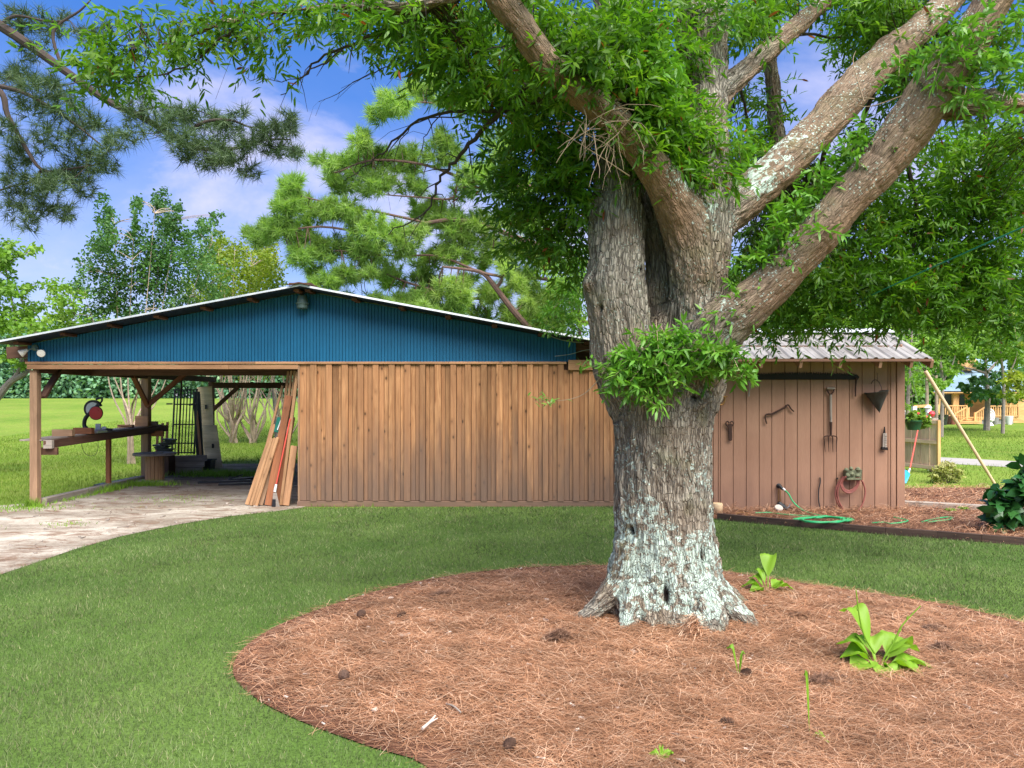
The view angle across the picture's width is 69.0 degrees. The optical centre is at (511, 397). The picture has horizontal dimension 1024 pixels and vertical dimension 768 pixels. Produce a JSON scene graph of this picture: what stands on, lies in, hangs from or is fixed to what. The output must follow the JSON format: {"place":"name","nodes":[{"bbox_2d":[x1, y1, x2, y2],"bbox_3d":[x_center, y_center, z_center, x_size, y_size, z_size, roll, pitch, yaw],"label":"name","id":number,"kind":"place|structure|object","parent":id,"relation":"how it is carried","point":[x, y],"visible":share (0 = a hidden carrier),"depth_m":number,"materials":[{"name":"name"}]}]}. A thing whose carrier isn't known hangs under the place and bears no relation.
{"place":"outdoors","nodes":[
{"label":"outdoors","id":0,"kind":"place"},
{"bbox_2d":[0,464,304,573],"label":"dirt ground","id":1,"kind":"structure","parent":0,"point":[26,537],"depth_m":10.21,"materials":[{"name":"beige concrete"}]},
{"bbox_2d":[19,424,167,482],"bbox_3d":[-7.021,1.069,12.975,0.562,1.061,3.953,0,0,0],"label":"workbench","id":2,"kind":"object","parent":1,"relation":"on","point":[52,445],"visible":0.81,"depth_m":12.76,"materials":[{"name":"brown wood"}]},
{"bbox_2d":[52,429,74,435],"bbox_3d":[-7.043,0.556,11.700,0.310,0.105,0.090,0,0,-2],"label":"wood block","id":3,"kind":"object","parent":2,"relation":"on","point":[63,432],"depth_m":11.66,"materials":[{"name":"beige wood"}]},
{"bbox_2d":[73,428,94,433],"bbox_3d":[-7.013,0.548,12.200,0.310,0.100,0.090,0,0,2],"label":"wood block","id":4,"kind":"object","parent":2,"relation":"on","point":[84,430],"depth_m":12.15,"materials":[{"name":"brown wood"}]},
{"bbox_2d":[82,397,106,432],"bbox_3d":[-6.994,0.293,12.450,0.369,0.599,0.300,0,0,0],"label":"mitre saw","id":5,"kind":"object","parent":2,"relation":"on","point":[93,410],"visible":0.86,"depth_m":12.42,"materials":[{"name":"red metal"}]},
{"bbox_2d":[135,416,148,425],"bbox_3d":[-7.054,0.454,14.200,0.235,0.200,0.050,0,0,-3],"label":"wood block","id":6,"kind":"object","parent":2,"relation":"on","point":[141,420],"depth_m":14.18,"materials":[{"name":"brown wood"}]},
{"bbox_2d":[0,467,297,529],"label":"weeds","id":7,"kind":"object","parent":1,"relation":"on","point":[138,483],"visible":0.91,"depth_m":13.29,"materials":[{"name":"green plant"}]},
{"bbox_2d":[1,464,297,565],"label":"loose straw","id":8,"kind":"object","parent":1,"relation":"on","point":[146,512],"visible":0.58,"depth_m":10.89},
{"bbox_2d":[9,479,297,553],"bbox_3d":[-5.931,1.587,11.035,5.071,0.034,6.898,0,0,0],"label":"yard debris","id":9,"kind":"object","parent":1,"relation":"on","point":[108,519],"visible":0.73,"depth_m":9.96,"materials":[{"name":"brown plant"}]},
{"bbox_2d":[132,451,176,482],"bbox_3d":[-6.690,1.319,13.950,0.750,0.562,0.750,0,0,0],"label":"cable spool","id":10,"kind":"object","parent":1,"relation":"on","point":[154,466],"visible":0.84,"depth_m":13.80,"materials":[{"name":"brown wood"}]},
{"bbox_2d":[166,389,197,454],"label":"iron gate","id":11,"kind":"structure","parent":1,"relation":"on","point":[185,424],"depth_m":15.96,"materials":[{"name":"black metal"}]},
{"bbox_2d":[175,467,201,473],"bbox_3d":[-6.850,1.530,15.650,0.632,0.120,0.130,0,0,-18],"label":"square timber","id":12,"kind":"object","parent":1,"relation":"on","point":[187,468],"visible":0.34,"depth_m":15.61,"materials":[{"name":"grey wood"}]},
{"bbox_2d":[175,461,204,467],"bbox_3d":[-6.810,1.405,15.650,0.652,0.120,0.130,0,0,-18],"label":"square timber","id":13,"kind":"object","parent":12,"relation":"on","point":[190,464],"visible":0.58,"depth_m":15.61,"materials":[{"name":"grey wood"}]},
{"bbox_2d":[175,455,206,461],"bbox_3d":[-6.770,1.280,15.650,0.670,0.120,0.130,0,0,-17],"label":"square timber","id":14,"kind":"object","parent":13,"relation":"on","point":[180,458],"visible":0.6,"depth_m":15.61,"materials":[{"name":"grey wood"}]},
{"bbox_2d":[194,392,204,469],"bbox_3d":[-6.845,0.740,16.275,0.350,1.736,0.127,0,0,43],"label":"dark door panel","id":15,"kind":"structure","parent":1,"relation":"on","point":[200,419],"depth_m":16.27,"materials":[{"name":"black paint"}]},
{"bbox_2d":[196,411,202,471],"bbox_3d":[-6.777,0.950,16.150,0.051,1.313,0.430,0,0,-39],"label":"thin lath","id":16,"kind":"object","parent":1,"relation":"on","point":[199,439],"visible":0.57,"depth_m":16.16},
{"bbox_2d":[197,386,213,454],"bbox_3d":[-7.021,0.644,17.110,0.510,1.804,0.220,0,0,0],"label":"plywood sheet","id":17,"kind":"object","parent":1,"relation":"on","point":[206,396],"visible":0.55,"depth_m":17.15,"materials":[{"name":"grey wood"}]},
{"bbox_2d":[204,459,216,469],"bbox_3d":[-6.691,1.476,16.390,0.270,0.228,0.320,0,0,0],"label":"black tub","id":18,"kind":"object","parent":1,"relation":"on","point":[209,464],"visible":0.56,"depth_m":16.27,"materials":[{"name":"plastic"}]},
{"bbox_2d":[202,425,222,467],"bbox_3d":[-6.772,1.121,16.810,0.561,0.984,0.219,0,0,0],"label":"plywood sheet","id":19,"kind":"object","parent":1,"relation":"on","point":[211,442],"visible":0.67,"depth_m":16.81,"materials":[{"name":"grey wood"}]},
{"bbox_2d":[198,479,250,483],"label":"floor board","id":20,"kind":"object","parent":1,"relation":"on","point":[225,481],"visible":1,"depth_m":13.89,"materials":[{"name":"black paint"}]},
{"bbox_2d":[218,482,251,485],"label":"floor board","id":21,"kind":"object","parent":1,"relation":"on","point":[236,483],"visible":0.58,"depth_m":13.48,"materials":[{"name":"black paint"}]},
{"bbox_2d":[245,424,274,504],"bbox_3d":[-3.737,0.995,11.090,0.458,1.191,0.051,0,0,-33],"label":"leaning board","id":22,"kind":"object","parent":1,"relation":"on","point":[271,433],"visible":0.86,"depth_m":11.06,"materials":[{"name":"brown wood"}]},
{"bbox_2d":[249,438,272,505],"bbox_3d":[-3.687,1.094,10.960,0.343,0.986,0.045,0,0,-24],"label":"leaning board","id":23,"kind":"object","parent":1,"relation":"on","point":[261,471],"visible":1,"depth_m":10.94,"materials":[{"name":"brown wood"}]},
{"bbox_2d":[252,438,275,505],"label":"leaning board","id":24,"kind":"object","parent":1,"relation":"on","point":[262,475],"visible":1,"depth_m":10.93,"materials":[{"name":"brown wood"}]},
{"bbox_2d":[259,460,272,505],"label":"leaning board","id":25,"kind":"object","parent":1,"relation":"on","point":[263,496],"visible":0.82,"depth_m":10.96,"materials":[{"name":"brown wood"}]},
{"bbox_2d":[255,437,278,505],"bbox_3d":[-3.591,1.085,10.930,0.341,1.004,0.044,0,0,-20],"label":"leaning board","id":26,"kind":"object","parent":1,"relation":"on","point":[267,471],"visible":1,"depth_m":10.92,"materials":[{"name":"brown wood"}]},
{"bbox_2d":[266,385,283,441],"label":"leaning board","id":27,"kind":"object","parent":1,"relation":"on","point":[277,404],"visible":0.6,"depth_m":11.32,"materials":[{"name":"brown wood"}]},
{"bbox_2d":[265,395,292,505],"bbox_3d":[-3.447,0.779,11.010,0.406,1.624,0.082,0,0,-36],"label":"leaning board","id":28,"kind":"object","parent":1,"relation":"on","point":[280,444],"visible":0.98,"depth_m":11.00,"materials":[{"name":"brown wood"}]},
{"bbox_2d":[274,417,280,432],"bbox_3d":[-3.486,0.414,11.124,0.130,0.241,0.090,0,0,0],"label":"green case","id":29,"kind":"object","parent":28,"relation":"attached to","point":[277,425],"visible":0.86,"depth_m":11.10,"materials":[{"name":"teal plastic"}]},
{"bbox_2d":[272,419,290,506],"bbox_3d":[-3.365,0.977,10.876,0.273,1.331,0.068,0,0,-25],"label":"scraper","id":30,"kind":"object","parent":1,"relation":"on","point":[275,502],"visible":0.84,"depth_m":10.85,"materials":[{"name":"red plastic"}]},
{"bbox_2d":[275,371,289,492],"bbox_3d":[-3.483,0.593,11.225,0.263,1.980,0.041,0,0,-13],"label":"leaning board","id":31,"kind":"object","parent":1,"relation":"on","point":[287,382],"visible":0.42,"depth_m":11.23,"materials":[{"name":"brown wood"}]},
{"bbox_2d":[277,371,292,485],"bbox_3d":[-3.423,0.590,11.200,0.255,1.986,0.040,0,0,-11],"label":"leaning board","id":32,"kind":"object","parent":1,"relation":"on","point":[290,382],"visible":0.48,"depth_m":11.20,"materials":[{"name":"brown wood"}]},
{"bbox_2d":[276,417,294,502],"bbox_3d":[-3.380,0.939,11.085,0.307,1.299,0.060,0,0,-33],"label":"leaning board","id":33,"kind":"object","parent":1,"relation":"on","point":[279,486],"visible":0.34,"depth_m":11.05,"materials":[{"name":"brown wood"}]},
{"bbox_2d":[279,372,297,504],"bbox_3d":[-3.281,0.601,10.980,0.285,1.965,0.046,0,0,-20],"label":"leaning board","id":34,"kind":"object","parent":1,"relation":"on","point":[289,438],"visible":0.82,"depth_m":10.96,"materials":[{"name":"brown wood"}]},
{"bbox_2d":[282,446,297,505],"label":"leaning board","id":35,"kind":"object","parent":1,"relation":"on","point":[290,476],"visible":1,"depth_m":10.92,"materials":[{"name":"brown wood"}]},
{"bbox_2d":[287,371,295,426],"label":"leaning board","id":36,"kind":"object","parent":1,"relation":"on","point":[293,380],"visible":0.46,"depth_m":11.18,"materials":[{"name":"brown wood"}]},
{"bbox_2d":[0,282,614,506],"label":"workshop","id":37,"kind":"structure","parent":1,"relation":"on","point":[403,405],"depth_m":10.90,"materials":[{"name":"brown wood"}]},
{"bbox_2d":[18,345,44,356],"bbox_3d":[-6.937,-0.675,10.785,0.406,0.187,0.149,0,0,0],"label":"floodlight","id":38,"kind":"object","parent":37,"relation":"attached to","point":[23,352],"visible":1,"depth_m":10.75,"materials":[{"name":"white glass"}]},
{"bbox_2d":[177,380,182,454],"bbox_3d":[-7.059,0.410,15.840,0.040,1.623,0.161,0,0,9],"label":"rusty pipe","id":39,"kind":"object","parent":37,"relation":"attached to","point":[179,417],"visible":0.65,"depth_m":15.83,"materials":[{"name":"metal"}]},
{"bbox_2d":[296,292,308,308],"bbox_3d":[-3.038,-1.408,10.803,0.190,0.248,0.195,0,0,0],"label":"gable lamp","id":40,"kind":"object","parent":37,"relation":"attached to","point":[302,302],"visible":1,"depth_m":10.74,"materials":[{"name":"grey metal"}]},
{"bbox_2d":[0,505,1023,767],"bbox_3d":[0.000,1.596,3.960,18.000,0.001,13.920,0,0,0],"label":"lawn","id":41,"kind":"structure","parent":0,"point":[230,737],"depth_m":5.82,"materials":[{"name":"plant"}]},
{"bbox_2d":[226,559,1023,767],"bbox_3d":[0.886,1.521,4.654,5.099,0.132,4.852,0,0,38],"label":"pine straw","id":42,"kind":"object","parent":41,"relation":"on","point":[622,670],"visible":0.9,"depth_m":4.07,"materials":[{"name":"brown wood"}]},
{"bbox_2d":[338,669,349,681],"bbox_3d":[-0.925,1.529,4.097,0.062,0.062,0.068,0,0,-22],"label":"pine cone","id":43,"kind":"object","parent":42,"relation":"on","point":[343,674],"visible":0.96,"depth_m":4.08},
{"bbox_2d":[426,586,459,599],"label":"straw clump","id":44,"kind":"object","parent":42,"relation":"on","point":[441,592],"visible":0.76,"depth_m":5.78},
{"bbox_2d":[503,737,516,751],"bbox_3d":[-0.009,1.530,3.285,0.059,0.058,0.062,0,0,31],"label":"pine cone","id":45,"kind":"object","parent":42,"relation":"on","point":[509,743],"visible":0.97,"depth_m":3.27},
{"bbox_2d":[5,0,1023,634],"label":"oak tree","id":46,"kind":"object","parent":42,"relation":"on","point":[669,194],"visible":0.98,"depth_m":5.22,"materials":[{"name":"green plant"}]},
{"bbox_2d":[742,226,1023,347],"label":"clothesline","id":47,"kind":"object","parent":46,"relation":"attached to","point":[927,269],"visible":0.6,"depth_m":5.37,"materials":[{"name":"green metal"}]},
{"bbox_2d":[534,627,583,646],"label":"straw clump","id":48,"kind":"object","parent":42,"relation":"on","point":[561,634],"visible":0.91,"depth_m":4.70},
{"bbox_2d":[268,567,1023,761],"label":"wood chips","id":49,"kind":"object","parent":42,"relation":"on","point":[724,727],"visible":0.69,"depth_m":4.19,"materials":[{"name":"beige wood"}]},
{"bbox_2d":[648,744,673,761],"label":"seedling","id":50,"kind":"object","parent":42,"relation":"on","point":[663,751],"visible":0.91,"depth_m":3.17,"materials":[{"name":"green plant"}]},
{"bbox_2d":[663,612,714,641],"bbox_3d":[1.166,1.462,4.769,0.351,0.175,0.254,0,0,-39],"label":"straw clump","id":51,"kind":"object","parent":42,"relation":"on","point":[695,628],"visible":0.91,"depth_m":4.76,"materials":[{"name":"brown plant"}]},
{"bbox_2d":[720,717,733,728],"bbox_3d":[1.010,1.528,3.494,0.067,0.063,0.063,0,0,19],"label":"pine cone","id":52,"kind":"object","parent":42,"relation":"on","point":[723,721],"visible":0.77,"depth_m":3.48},
{"bbox_2d":[726,644,744,671],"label":"seedling","id":53,"kind":"object","parent":42,"relation":"on","point":[733,650],"visible":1,"depth_m":4.12,"materials":[{"name":"green plant"}]},
{"bbox_2d":[740,668,751,679],"bbox_3d":[1.290,1.527,4.105,0.068,0.069,0.072,0,0,41],"label":"pine cone","id":54,"kind":"object","parent":42,"relation":"on","point":[746,670],"visible":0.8,"depth_m":4.09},
{"bbox_2d":[741,553,792,592],"bbox_3d":[2.030,1.400,5.940,0.401,0.302,0.234,0,0,-18],"label":"hosta","id":55,"kind":"object","parent":42,"relation":"on","point":[768,561],"visible":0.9,"depth_m":5.96,"materials":[{"name":"green plant"}]},
{"bbox_2d":[804,669,828,742],"bbox_3d":[1.377,1.404,3.382,0.032,0.297,0.156,0,0,-29],"label":"seedling","id":56,"kind":"object","parent":42,"relation":"on","point":[807,686],"visible":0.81,"depth_m":3.42,"materials":[{"name":"green plant"}]},
{"bbox_2d":[797,666,856,689],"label":"straw clump","id":57,"kind":"object","parent":42,"relation":"on","point":[817,678],"visible":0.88,"depth_m":4.00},
{"bbox_2d":[837,590,933,677],"bbox_3d":[2.161,1.341,4.285,0.523,0.475,0.423,0,0,0],"label":"hosta","id":58,"kind":"object","parent":42,"relation":"on","point":[893,644],"visible":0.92,"depth_m":4.30,"materials":[{"name":"green plant"}]},
{"bbox_2d":[911,619,946,632],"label":"straw clump","id":59,"kind":"object","parent":42,"relation":"on","point":[930,626],"visible":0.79,"depth_m":4.91,"materials":[{"name":"brown plant"}]},
{"bbox_2d":[921,636,957,652],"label":"straw clump","id":60,"kind":"object","parent":42,"relation":"on","point":[941,645],"visible":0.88,"depth_m":4.53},
{"bbox_2d":[0,397,1023,573],"bbox_3d":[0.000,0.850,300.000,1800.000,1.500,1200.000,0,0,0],"label":"ground","id":61,"kind":"structure","parent":0,"point":[61,413],"depth_m":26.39,"materials":[{"name":"green plant"}]},
{"bbox_2d":[0,234,110,399],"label":"bright tree","id":62,"kind":"object","parent":61,"relation":"on","point":[15,323],"visible":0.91,"depth_m":14.99,"materials":[{"name":"green plant"}]},
{"bbox_2d":[61,186,235,463],"bbox_3d":[-8.795,-1.865,17.771,4.620,6.937,3.451,0,0,0],"label":"crape myrtle","id":63,"kind":"object","parent":61,"relation":"on","point":[152,262],"visible":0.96,"depth_m":17.75,"materials":[{"name":"green plant"}]},
{"bbox_2d":[0,306,297,398],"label":"woodland","id":64,"kind":"object","parent":61,"relation":"on","point":[74,386],"visible":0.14,"depth_m":65.21,"materials":[{"name":"green plant"}]},
{"bbox_2d":[0,0,307,242],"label":"pine branch","id":65,"kind":"object","parent":61,"relation":"on","point":[223,154],"visible":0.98,"depth_m":9.35,"materials":[{"name":"green plant"}]},
{"bbox_2d":[164,455,174,475],"bbox_3d":[-7.152,1.400,15.300,0.340,0.400,0.300,0,0,0],"label":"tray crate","id":66,"kind":"object","parent":61,"relation":"on","point":[169,463],"visible":0.44,"depth_m":15.19,"materials":[{"name":"black"}]},
{"bbox_2d":[178,228,288,437],"bbox_3d":[-9.760,-2.194,25.692,4.008,7.231,3.816,0,0,0],"label":"yellow tree","id":67,"kind":"object","parent":61,"relation":"on","point":[221,232],"visible":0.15,"depth_m":25.77,"materials":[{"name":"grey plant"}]},
{"bbox_2d":[190,236,287,442],"bbox_3d":[-8.783,-1.877,23.871,2.824,6.782,5.069,0,0,-38],"label":"crape myrtle","id":68,"kind":"object","parent":61,"relation":"on","point":[230,406],"visible":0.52,"depth_m":23.68,"materials":[{"name":"green plant"}]},
{"bbox_2d":[234,271,285,442],"bbox_3d":[-7.894,-1.212,24.035,3.998,5.442,2.128,0,0,45],"label":"crape myrtle","id":69,"kind":"object","parent":61,"relation":"on","point":[252,435],"visible":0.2,"depth_m":23.91,"materials":[{"name":"beige plant"}]},
{"bbox_2d":[252,376,297,434],"bbox_3d":[-7.204,-0.540,23.562,1.995,4.084,2.940,0,0,-32],"label":"crape myrtle","id":70,"kind":"object","parent":61,"relation":"on","point":[281,399],"visible":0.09,"depth_m":23.92,"materials":[{"name":"beige plant"}]},
{"bbox_2d":[237,64,589,333],"bbox_3d":[-2.624,-5.601,21.055,10.950,14.601,4.108,0,0,0],"label":"pine tree","id":71,"kind":"object","parent":61,"relation":"on","point":[291,204],"visible":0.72,"depth_m":20.41,"materials":[{"name":"green plant"}]},
{"bbox_2d":[528,229,587,336],"bbox_3d":[1.319,-1.964,20.589,2.119,5.545,3.258,0,0,0],"label":"sapling","id":72,"kind":"object","parent":61,"relation":"on","point":[581,323],"visible":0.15,"depth_m":20.36,"materials":[{"name":"green plant"}]},
{"bbox_2d":[713,483,1023,541],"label":"planting bed","id":73,"kind":"object","parent":61,"relation":"on","point":[884,517],"visible":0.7,"depth_m":9.99,"materials":[{"name":"brown plant"}]},
{"bbox_2d":[713,502,722,513],"bbox_3d":[2.797,1.510,10.150,0.150,0.140,0.148,0,0,0],"label":"clay pot","id":74,"kind":"object","parent":73,"relation":"on","point":[718,505],"visible":0.69,"depth_m":10.09,"materials":[{"name":"beige ceramic"}]},
{"bbox_2d":[755,490,853,522],"bbox_3d":[3.833,1.432,9.640,0.934,0.289,1.496,0,0,-14],"label":"green hose","id":75,"kind":"object","parent":73,"relation":"on","point":[844,519],"visible":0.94,"depth_m":9.28,"materials":[{"name":"green rubber"}]},
{"bbox_2d":[712,328,933,509],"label":"tool shed","id":76,"kind":"structure","parent":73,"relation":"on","point":[757,459],"depth_m":10.50,"materials":[{"name":"brown paint"}]},
{"bbox_2d":[725,421,733,440],"bbox_3d":[3.057,0.470,10.465,0.124,0.281,0.018,0,0,0],"label":"wrench","id":77,"kind":"object","parent":76,"relation":"hanging from","point":[730,425],"visible":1,"depth_m":10.46,"materials":[{"name":"metal"}]},
{"bbox_2d":[764,404,793,423],"bbox_3d":[3.756,0.235,10.465,0.419,0.278,0.025,0,0,0],"label":"hay hook","id":78,"kind":"object","parent":76,"relation":"attached to","point":[785,406],"visible":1,"depth_m":10.46,"materials":[{"name":"metal"}]},
{"bbox_2d":[748,372,858,396],"bbox_3d":[4.094,-0.186,10.453,1.574,0.351,0.033,0,0,0],"label":"crosscut saw","id":79,"kind":"object","parent":76,"relation":"attached to","point":[801,376],"visible":0.88,"depth_m":10.46,"materials":[{"name":"metal"}]},
{"bbox_2d":[823,387,836,450],"bbox_3d":[4.470,0.315,10.460,0.199,0.911,0.040,0,0,0],"label":"garden fork","id":80,"kind":"object","parent":76,"relation":"attached to","point":[830,402],"visible":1,"depth_m":10.45,"materials":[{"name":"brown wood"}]},
{"bbox_2d":[843,467,861,479],"bbox_3d":[4.761,1.056,10.427,0.250,0.183,0.133,0,0,0],"label":"hose hanger","id":81,"kind":"object","parent":76,"relation":"attached to","point":[850,473],"visible":1,"depth_m":10.39,"materials":[{"name":"metal"}]},
{"bbox_2d":[835,476,865,510],"bbox_3d":[4.738,1.371,10.409,0.437,0.547,0.075,0,0,0],"label":"maroon hose","id":82,"kind":"object","parent":81,"relation":"hanging from","point":[840,484],"visible":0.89,"depth_m":10.41,"materials":[{"name":"rubber"}]},
{"bbox_2d":[865,375,888,412],"bbox_3d":[5.082,-0.066,10.385,0.321,0.561,0.324,0,0,0],"label":"cone pail","id":83,"kind":"object","parent":76,"relation":"hanging from","point":[877,399],"visible":1,"depth_m":10.31,"materials":[{"name":"metal"}]},
{"bbox_2d":[881,427,887,449],"bbox_3d":[5.225,0.577,10.463,0.088,0.329,0.045,0,0,0],"label":"ratchet jack","id":84,"kind":"object","parent":76,"relation":"attached to","point":[884,440],"visible":1,"depth_m":10.45,"materials":[{"name":"metal"}]},
{"bbox_2d":[905,370,931,429],"bbox_3d":[6.282,0.033,11.591,0.724,0.958,0.377,0,0,-30],"label":"hanging basket","id":85,"kind":"object","parent":76,"relation":"hanging from","point":[916,420],"visible":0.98,"depth_m":11.53,"materials":[{"name":"green plastic"}]},
{"bbox_2d":[717,513,1023,545],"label":"garden edging","id":86,"kind":"object","parent":73,"relation":"on","point":[960,536],"visible":0.93,"depth_m":8.67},
{"bbox_2d":[905,500,981,509],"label":"gray beam","id":87,"kind":"structure","parent":73,"relation":"on","point":[951,505],"depth_m":10.63,"materials":[{"name":"grey wood"}]},
{"bbox_2d":[976,453,1023,533],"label":"hydrangea","id":88,"kind":"object","parent":73,"relation":"on","point":[1005,509],"visible":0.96,"depth_m":8.75,"materials":[{"name":"green plant"}]},
{"bbox_2d":[728,241,1023,412],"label":"woodland","id":89,"kind":"object","parent":61,"relation":"on","point":[920,401],"visible":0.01,"depth_m":58.44,"materials":[{"name":"green plant"}]},
{"bbox_2d":[865,319,941,417],"bbox_3d":[12.634,-0.469,23.823,3.716,4.141,1.905,0,0,-32],"label":"roadside tree","id":90,"kind":"object","parent":61,"relation":"on","point":[916,380],"visible":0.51,"depth_m":23.88,"materials":[{"name":"green plant"}]},
{"bbox_2d":[905,430,917,482],"bbox_3d":[7.499,1.056,13.964,0.715,1.110,0.131,0,0,-34],"label":"yard shovel","id":91,"kind":"object","parent":61,"relation":"on","point":[907,474],"visible":0.61,"depth_m":13.90,"materials":[{"name":"red metal"}]},
{"bbox_2d":[905,418,940,471],"bbox_3d":[8.812,1.020,16.296,0.306,1.160,1.562,0,0,-16],"label":"fence panel","id":92,"kind":"object","parent":61,"relation":"on","point":[927,453],"visible":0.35,"depth_m":15.91,"materials":[{"name":"brown wood"}]},
{"bbox_2d":[908,308,951,404],"bbox_3d":[22.244,-2.026,40.281,3.744,7.778,2.628,0,0,-38],"label":"slender tree","id":93,"kind":"object","parent":61,"relation":"on","point":[926,393],"visible":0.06,"depth_m":39.94,"materials":[{"name":"green plant"}]},
{"bbox_2d":[916,299,944,417],"bbox_3d":[22.797,-1.889,39.987,1.977,7.505,4.296,0,0,41],"label":"slender tree","id":94,"kind":"object","parent":61,"relation":"on","point":[936,403],"visible":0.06,"depth_m":39.93,"materials":[{"name":"green plant"}]},
{"bbox_2d":[927,459,966,483],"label":"round shrub","id":95,"kind":"object","parent":61,"relation":"on","point":[941,475],"visible":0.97,"depth_m":13.83,"materials":[{"name":"green plant"}]},
{"bbox_2d":[913,320,985,436],"bbox_3d":[17.756,-0.942,30.322,4.968,5.089,2.009,0,0,-32],"label":"light green tree","id":96,"kind":"object","parent":61,"relation":"on","point":[947,367],"visible":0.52,"depth_m":29.94,"materials":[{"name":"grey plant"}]},
{"bbox_2d":[922,368,995,483],"bbox_3d":[8.224,0.537,13.700,1.364,2.168,0.072,0,0,0],"label":"clothes prop","id":97,"kind":"object","parent":61,"relation":"on","point":[943,400],"visible":0.96,"depth_m":13.68,"materials":[{"name":"brown wood"}]},
{"bbox_2d":[931,357,1023,423],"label":"cabin","id":98,"kind":"object","parent":61,"relation":"on","point":[960,409],"visible":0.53,"depth_m":46.80,"materials":[{"name":"yellow wood"}]},
{"bbox_2d":[944,394,951,408],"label":"window","id":99,"kind":"structure","parent":98,"relation":"in","point":[948,397],"depth_m":46.79,"materials":[{"name":"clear glass"}]},
{"bbox_2d":[959,394,964,408],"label":"window","id":100,"kind":"structure","parent":98,"relation":"in","point":[961,400],"depth_m":46.79,"materials":[{"name":"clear glass"}]},
{"bbox_2d":[934,338,1023,430],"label":"small tree","id":101,"kind":"object","parent":61,"relation":"on","point":[978,392],"visible":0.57,"depth_m":35.89,"materials":[{"name":"green plant"}]},
{"bbox_2d":[963,303,1023,433],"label":"light green tree","id":102,"kind":"object","parent":61,"relation":"on","point":[1013,357],"visible":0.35,"depth_m":32.95,"materials":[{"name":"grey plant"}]},
{"bbox_2d":[992,309,1023,402],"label":"lime tree","id":103,"kind":"object","parent":61,"relation":"on","point":[1015,378],"visible":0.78,"depth_m":29.23,"materials":[{"name":"green plant"}]},
{"bbox_2d":[1005,416,1013,424],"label":"garden pot","id":104,"kind":"object","parent":61,"relation":"on","point":[1008,420],"visible":0.91,"depth_m":43.66,"materials":[{"name":"white plastic"}]},
{"bbox_2d":[0,0,1023,395],"label":"sky","id":105,"kind":"structure","parent":0,"point":[146,170],"materials":[{"name":"blue"}]},
{"bbox_2d":[941,457,1021,466],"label":"road","id":106,"kind":"structure","parent":0,"point":[1000,463],"depth_m":18.51,"materials":[{"name":"white concrete"}]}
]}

